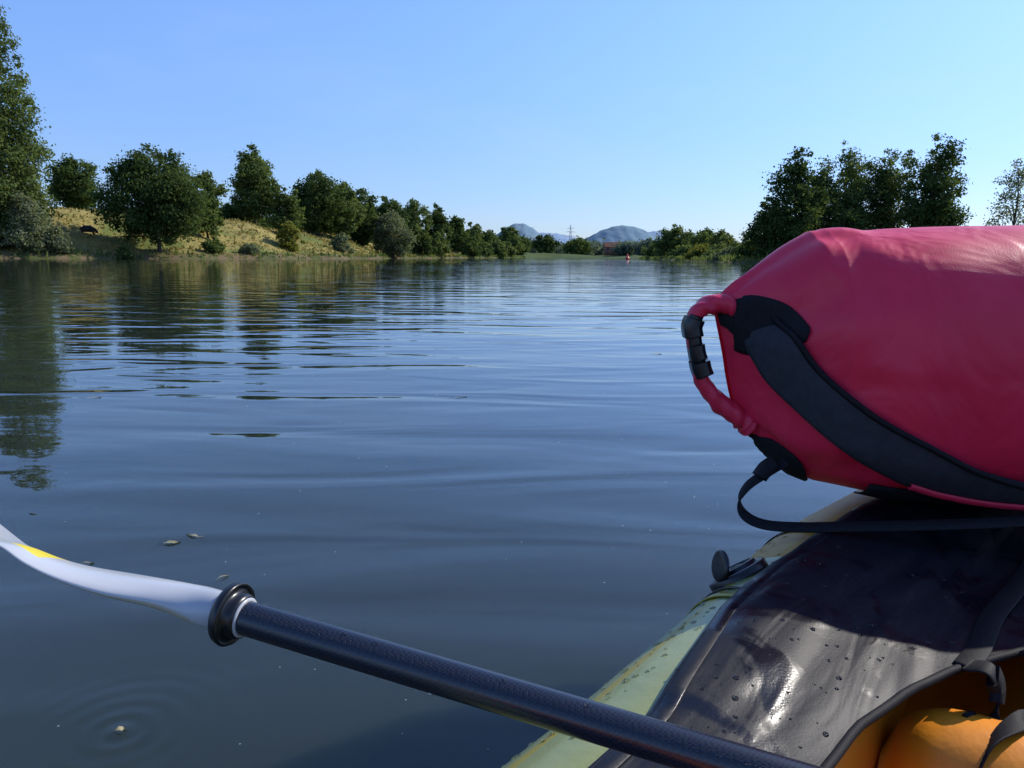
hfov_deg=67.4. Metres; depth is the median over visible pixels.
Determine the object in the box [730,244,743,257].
bank shrub
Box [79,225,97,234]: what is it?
cow
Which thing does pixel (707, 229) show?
ash tree
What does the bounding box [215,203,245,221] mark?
hazel shrub
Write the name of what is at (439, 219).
oak tree
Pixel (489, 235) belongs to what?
ash tree
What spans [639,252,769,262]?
shore reeds
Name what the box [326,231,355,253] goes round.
bank shrub
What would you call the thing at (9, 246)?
willow shrub
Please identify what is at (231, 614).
kayak paddle
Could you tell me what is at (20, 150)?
poplar tree
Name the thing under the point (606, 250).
walls
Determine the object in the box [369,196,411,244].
oak tree
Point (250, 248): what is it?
bank shrub
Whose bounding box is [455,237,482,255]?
bank shrub
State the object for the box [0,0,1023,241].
sky
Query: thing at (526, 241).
willow tree
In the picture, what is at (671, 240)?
willow tree
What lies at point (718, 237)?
willow tree
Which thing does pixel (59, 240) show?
willow shrub
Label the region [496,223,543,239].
hill
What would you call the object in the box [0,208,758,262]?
ground
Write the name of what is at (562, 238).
hill
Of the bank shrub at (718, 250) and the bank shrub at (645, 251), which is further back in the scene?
the bank shrub at (645, 251)
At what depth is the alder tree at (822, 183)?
106.34 m
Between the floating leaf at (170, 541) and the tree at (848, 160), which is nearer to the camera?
the floating leaf at (170, 541)
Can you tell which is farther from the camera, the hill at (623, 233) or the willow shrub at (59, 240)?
the hill at (623, 233)
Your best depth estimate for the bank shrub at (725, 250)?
135.56 m
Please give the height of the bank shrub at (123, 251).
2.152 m
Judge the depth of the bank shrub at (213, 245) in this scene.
109.11 m
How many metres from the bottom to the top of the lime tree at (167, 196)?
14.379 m
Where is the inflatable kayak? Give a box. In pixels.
[501,489,1023,767]
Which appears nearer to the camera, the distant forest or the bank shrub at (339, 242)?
the bank shrub at (339, 242)
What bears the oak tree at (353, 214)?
on the ground at (95, 239)
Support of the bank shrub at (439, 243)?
on the ground at (95, 239)
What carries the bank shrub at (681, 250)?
on the ground at (95, 239)
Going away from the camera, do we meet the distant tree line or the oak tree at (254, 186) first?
the oak tree at (254, 186)
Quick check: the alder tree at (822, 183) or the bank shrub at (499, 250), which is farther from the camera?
the bank shrub at (499, 250)
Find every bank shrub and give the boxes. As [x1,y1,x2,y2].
[114,245,135,258]
[200,236,226,252]
[238,243,260,253]
[275,221,304,251]
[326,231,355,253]
[409,230,437,254]
[430,231,454,255]
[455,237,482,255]
[476,242,494,256]
[489,239,507,257]
[501,241,516,255]
[640,240,661,257]
[652,248,665,256]
[665,244,690,256]
[683,244,708,259]
[687,242,712,251]
[699,241,729,255]
[702,247,720,256]
[710,246,735,259]
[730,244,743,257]
[734,239,756,259]
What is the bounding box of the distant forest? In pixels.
[530,235,641,252]
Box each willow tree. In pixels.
[369,208,416,257]
[498,226,526,253]
[516,235,531,254]
[531,234,560,252]
[560,236,591,254]
[649,224,694,255]
[706,228,740,249]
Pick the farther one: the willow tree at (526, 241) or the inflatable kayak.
the willow tree at (526, 241)
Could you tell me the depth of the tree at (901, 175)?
109.70 m
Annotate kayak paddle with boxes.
[0,524,823,767]
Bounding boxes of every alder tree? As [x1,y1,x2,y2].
[737,195,795,258]
[756,145,824,253]
[798,166,858,235]
[831,155,905,229]
[894,132,976,227]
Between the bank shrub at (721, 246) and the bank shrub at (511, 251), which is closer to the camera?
the bank shrub at (721, 246)
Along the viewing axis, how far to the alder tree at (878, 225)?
110.24 m
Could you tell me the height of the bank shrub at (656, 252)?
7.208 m
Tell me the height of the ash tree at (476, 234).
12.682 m
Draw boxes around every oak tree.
[224,142,287,223]
[262,187,305,234]
[288,168,349,235]
[323,180,366,238]
[350,188,378,245]
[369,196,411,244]
[404,198,434,245]
[424,202,453,243]
[445,215,470,250]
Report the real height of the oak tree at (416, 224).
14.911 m
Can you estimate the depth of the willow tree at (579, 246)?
488.67 m
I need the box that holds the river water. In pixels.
[0,258,857,767]
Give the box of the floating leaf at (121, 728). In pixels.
[110,726,125,731]
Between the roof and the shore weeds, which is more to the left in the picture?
the shore weeds
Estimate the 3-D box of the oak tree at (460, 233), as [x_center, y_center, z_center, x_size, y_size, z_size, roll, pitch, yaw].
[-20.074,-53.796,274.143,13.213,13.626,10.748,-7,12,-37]
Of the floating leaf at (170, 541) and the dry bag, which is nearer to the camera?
the dry bag
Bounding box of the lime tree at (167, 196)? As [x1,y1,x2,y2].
[79,143,221,252]
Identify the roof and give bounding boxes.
[603,242,617,246]
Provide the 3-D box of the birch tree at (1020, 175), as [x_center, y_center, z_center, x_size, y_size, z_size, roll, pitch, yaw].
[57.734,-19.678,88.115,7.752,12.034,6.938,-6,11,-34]
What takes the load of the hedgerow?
on the ground at (95, 239)
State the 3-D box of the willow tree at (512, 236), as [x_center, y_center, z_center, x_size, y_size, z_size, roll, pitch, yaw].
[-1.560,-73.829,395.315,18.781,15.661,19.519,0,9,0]
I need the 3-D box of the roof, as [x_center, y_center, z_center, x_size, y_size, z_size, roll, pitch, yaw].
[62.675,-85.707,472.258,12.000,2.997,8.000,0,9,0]
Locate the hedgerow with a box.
[216,204,428,234]
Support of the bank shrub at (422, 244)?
on the ground at (95, 239)
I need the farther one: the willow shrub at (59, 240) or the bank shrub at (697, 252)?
the bank shrub at (697, 252)
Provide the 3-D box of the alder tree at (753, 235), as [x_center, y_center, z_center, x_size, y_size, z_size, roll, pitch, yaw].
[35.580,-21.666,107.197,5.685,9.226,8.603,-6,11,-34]
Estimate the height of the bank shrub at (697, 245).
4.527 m
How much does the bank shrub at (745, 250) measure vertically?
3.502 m
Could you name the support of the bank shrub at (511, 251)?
on the ground at (95, 239)
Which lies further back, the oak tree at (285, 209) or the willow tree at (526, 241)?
the willow tree at (526, 241)
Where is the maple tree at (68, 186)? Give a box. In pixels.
[41,153,102,209]
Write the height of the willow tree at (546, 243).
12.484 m
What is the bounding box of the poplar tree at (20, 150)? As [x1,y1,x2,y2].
[0,4,64,243]
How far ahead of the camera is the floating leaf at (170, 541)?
1.88 m
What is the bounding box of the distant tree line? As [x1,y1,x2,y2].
[523,234,742,255]
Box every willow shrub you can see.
[0,189,58,251]
[0,218,15,248]
[32,222,76,252]
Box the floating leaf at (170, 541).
[159,540,179,543]
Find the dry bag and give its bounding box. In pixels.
[681,225,1023,532]
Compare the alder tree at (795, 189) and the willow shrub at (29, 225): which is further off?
the alder tree at (795, 189)
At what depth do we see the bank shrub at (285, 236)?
129.11 m
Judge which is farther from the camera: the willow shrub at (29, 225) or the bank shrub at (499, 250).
the bank shrub at (499, 250)
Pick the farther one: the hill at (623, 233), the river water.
the hill at (623, 233)
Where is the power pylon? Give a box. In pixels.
[564,225,575,239]
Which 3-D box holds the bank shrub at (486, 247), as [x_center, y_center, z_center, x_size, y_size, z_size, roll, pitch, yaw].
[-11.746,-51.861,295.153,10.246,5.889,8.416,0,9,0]
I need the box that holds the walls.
[604,247,618,254]
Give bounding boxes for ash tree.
[195,169,231,237]
[463,222,484,244]
[482,229,504,247]
[688,231,713,245]
[692,227,714,245]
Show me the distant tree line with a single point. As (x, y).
(626, 247)
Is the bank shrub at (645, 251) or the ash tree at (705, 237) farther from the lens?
the bank shrub at (645, 251)
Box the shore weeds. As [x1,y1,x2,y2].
[0,248,525,258]
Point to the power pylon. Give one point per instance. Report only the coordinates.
(569, 236)
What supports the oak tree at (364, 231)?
on the ground at (95, 239)
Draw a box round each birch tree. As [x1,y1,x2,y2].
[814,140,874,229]
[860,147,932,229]
[983,158,1023,225]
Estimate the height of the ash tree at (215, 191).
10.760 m
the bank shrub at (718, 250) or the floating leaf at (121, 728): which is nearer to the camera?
the floating leaf at (121, 728)
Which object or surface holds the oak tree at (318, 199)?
on the ground at (95, 239)
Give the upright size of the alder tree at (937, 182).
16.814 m
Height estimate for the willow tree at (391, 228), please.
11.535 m
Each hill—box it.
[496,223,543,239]
[540,233,576,243]
[586,225,660,244]
[648,231,695,237]
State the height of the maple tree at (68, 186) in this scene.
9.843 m
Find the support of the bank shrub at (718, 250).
on the ground at (95, 239)

